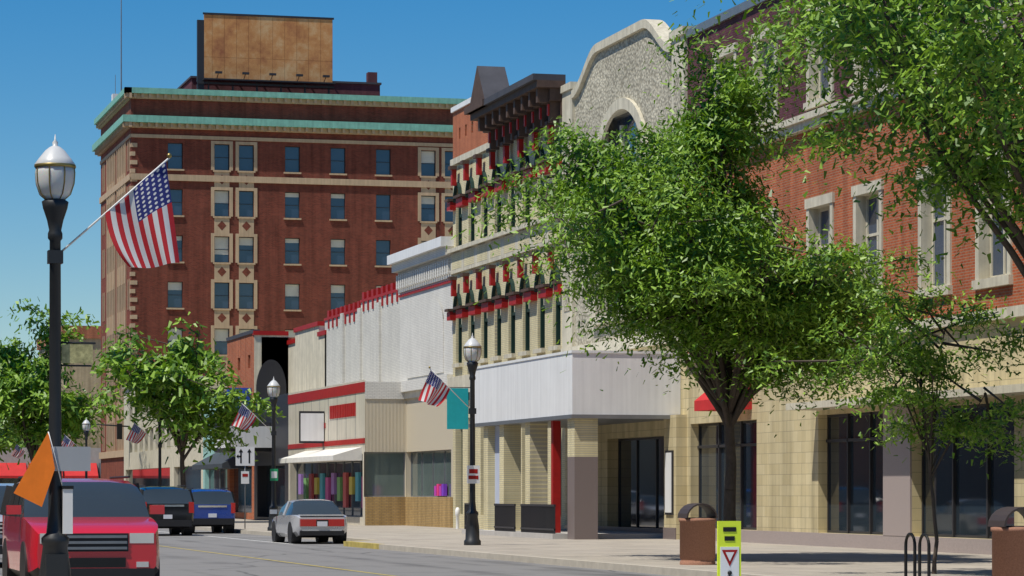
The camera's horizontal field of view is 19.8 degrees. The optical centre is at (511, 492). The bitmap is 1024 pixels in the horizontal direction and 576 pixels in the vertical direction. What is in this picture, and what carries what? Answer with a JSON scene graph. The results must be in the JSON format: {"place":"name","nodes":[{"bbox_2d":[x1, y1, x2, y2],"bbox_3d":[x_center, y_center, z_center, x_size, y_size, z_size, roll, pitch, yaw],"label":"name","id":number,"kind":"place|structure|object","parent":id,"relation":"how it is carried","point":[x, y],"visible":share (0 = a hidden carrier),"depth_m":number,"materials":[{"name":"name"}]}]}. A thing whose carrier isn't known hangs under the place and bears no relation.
{"place":"outdoors","nodes":[
{"label":"outdoors","id":0,"kind":"place"},
{"bbox_2d":[92,0,466,479],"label":"hotel","id":1,"kind":"structure","parent":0,"point":[305,188],"depth_m":214.89,"materials":[{"name":"brick"}]},
{"bbox_2d":[0,0,745,421],"label":"sky","id":2,"kind":"structure","parent":0,"point":[60,60],"materials":[{"name":"blue"}]},
{"bbox_2d":[364,236,453,527],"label":"white building","id":3,"kind":"structure","parent":0,"point":[408,465],"depth_m":127.16,"materials":[{"name":"paint"}]},
{"bbox_2d":[0,519,991,575],"bbox_3d":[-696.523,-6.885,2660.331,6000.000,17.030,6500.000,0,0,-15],"label":"ground","id":4,"kind":"structure","parent":0,"point":[252,549],"depth_m":68.78,"materials":[{"name":"concrete"}]},
{"bbox_2d":[0,483,13,553],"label":"vehicle","id":5,"kind":"object","parent":4,"relation":"on","point":[2,488],"depth_m":63.35,"materials":[{"name":"grey paint"}]},
{"bbox_2d":[0,419,29,469],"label":"tree","id":6,"kind":"object","parent":4,"relation":"on","point":[12,444],"depth_m":228.51,"materials":[{"name":"green plant"}]},
{"bbox_2d":[0,422,41,447],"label":"tree","id":7,"kind":"object","parent":4,"relation":"on","point":[23,446],"depth_m":256.50,"materials":[{"name":"green plant"}]},
{"bbox_2d":[0,296,141,464],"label":"tree","id":8,"kind":"object","parent":4,"relation":"on","point":[35,387],"depth_m":194.89,"materials":[{"name":"green plant"}]},
{"bbox_2d":[0,476,164,575],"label":"red suv","id":9,"kind":"object","parent":4,"relation":"on","point":[115,529],"visible":0.86,"depth_m":43.93,"materials":[{"name":"red paint"}]},
{"bbox_2d":[0,325,219,486],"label":"distant blocks","id":10,"kind":"structure","parent":4,"relation":"on","point":[141,462],"depth_m":248.55,"materials":[{"name":"beige brick"}]},
{"bbox_2d":[139,485,193,535],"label":"black suv","id":11,"kind":"object","parent":4,"relation":"on","point":[178,502],"visible":0.51,"depth_m":107.46,"materials":[{"name":"black paint"}]},
{"bbox_2d":[88,312,285,487],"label":"tree","id":12,"kind":"object","parent":4,"relation":"on","point":[157,378],"depth_m":140.82,"materials":[{"name":"green plant"}]},
{"bbox_2d":[180,488,235,533],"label":"blue suv","id":13,"kind":"object","parent":4,"relation":"on","point":[214,509],"visible":0.6,"depth_m":113.38,"materials":[{"name":"blue paint"}]},
{"bbox_2d":[172,329,294,519],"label":"blocks","id":14,"kind":"structure","parent":4,"relation":"on","point":[240,351],"depth_m":162.56,"materials":[{"name":"brick"}]},
{"bbox_2d":[192,283,399,525],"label":"building","id":15,"kind":"structure","parent":4,"relation":"on","point":[338,358],"depth_m":140.99,"materials":[{"name":"white paint"}]},
{"bbox_2d":[270,499,346,543],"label":"sedan car","id":16,"kind":"object","parent":4,"relation":"on","point":[298,520],"visible":0.99,"depth_m":91.12,"materials":[{"name":"grey paint"}]},
{"bbox_2d":[444,66,565,528],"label":"building","id":17,"kind":"structure","parent":4,"relation":"on","point":[497,119],"depth_m":112.18,"materials":[{"name":"beige paint"}]},
{"bbox_2d":[14,134,1023,575],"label":"street furniture","id":18,"kind":"object","parent":4,"relation":"on","point":[54,166],"visible":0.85,"depth_m":36.15,"materials":[{"name":"black metal"}]},
{"bbox_2d":[11,444,24,458],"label":"flag","id":19,"kind":"object","parent":18,"relation":"attached to","point":[18,452],"visible":0.96,"depth_m":201.84,"materials":[{"name":"multicoloured fabric"}]},
{"bbox_2d":[62,435,73,446],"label":"flag","id":20,"kind":"object","parent":18,"relation":"attached to","point":[66,442],"visible":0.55,"depth_m":171.41,"materials":[{"name":"multicoloured fabric"}]},
{"bbox_2d":[126,423,145,443],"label":"flag","id":21,"kind":"object","parent":18,"relation":"attached to","point":[136,434],"visible":1,"depth_m":140.89,"materials":[{"name":"multicoloured fabric"}]},
{"bbox_2d":[105,162,179,267],"bbox_3d":[-4.543,-3.415,36.084,0.909,1.314,0.182,0,0,-1],"label":"flag","id":22,"kind":"object","parent":18,"relation":"attached to","point":[140,223],"visible":1,"depth_m":36.06,"materials":[{"name":"multicoloured fabric"}]},
{"bbox_2d":[232,404,255,429],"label":"flag","id":23,"kind":"object","parent":18,"relation":"attached to","point":[245,418],"visible":1,"depth_m":110.42,"materials":[{"name":"multicoloured fabric"}]},
{"bbox_2d":[418,370,449,406],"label":"flag","id":24,"kind":"object","parent":18,"relation":"attached to","point":[435,390],"visible":1,"depth_m":80.04,"materials":[{"name":"multicoloured fabric"}]},
{"bbox_2d":[446,10,1023,520],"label":"tree","id":25,"kind":"object","parent":4,"relation":"on","point":[647,186],"depth_m":62.12,"materials":[{"name":"green plant"}]},
{"bbox_2d":[658,0,1023,277],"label":"tree","id":26,"kind":"object","parent":4,"relation":"on","point":[936,58],"depth_m":46.39,"materials":[{"name":"green plant"}]},
{"bbox_2d":[733,280,1023,573],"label":"small tree","id":27,"kind":"object","parent":4,"relation":"on","point":[950,427],"depth_m":52.13,"materials":[{"name":"green plant"}]},
{"bbox_2d":[462,19,692,539],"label":"stucco building","id":28,"kind":"structure","parent":0,"point":[626,455],"depth_m":95.38,"materials":[{"name":"white paint"}]},
{"bbox_2d":[682,0,1023,554],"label":"building","id":29,"kind":"structure","parent":0,"point":[823,478],"depth_m":76.99,"materials":[{"name":"brick"}]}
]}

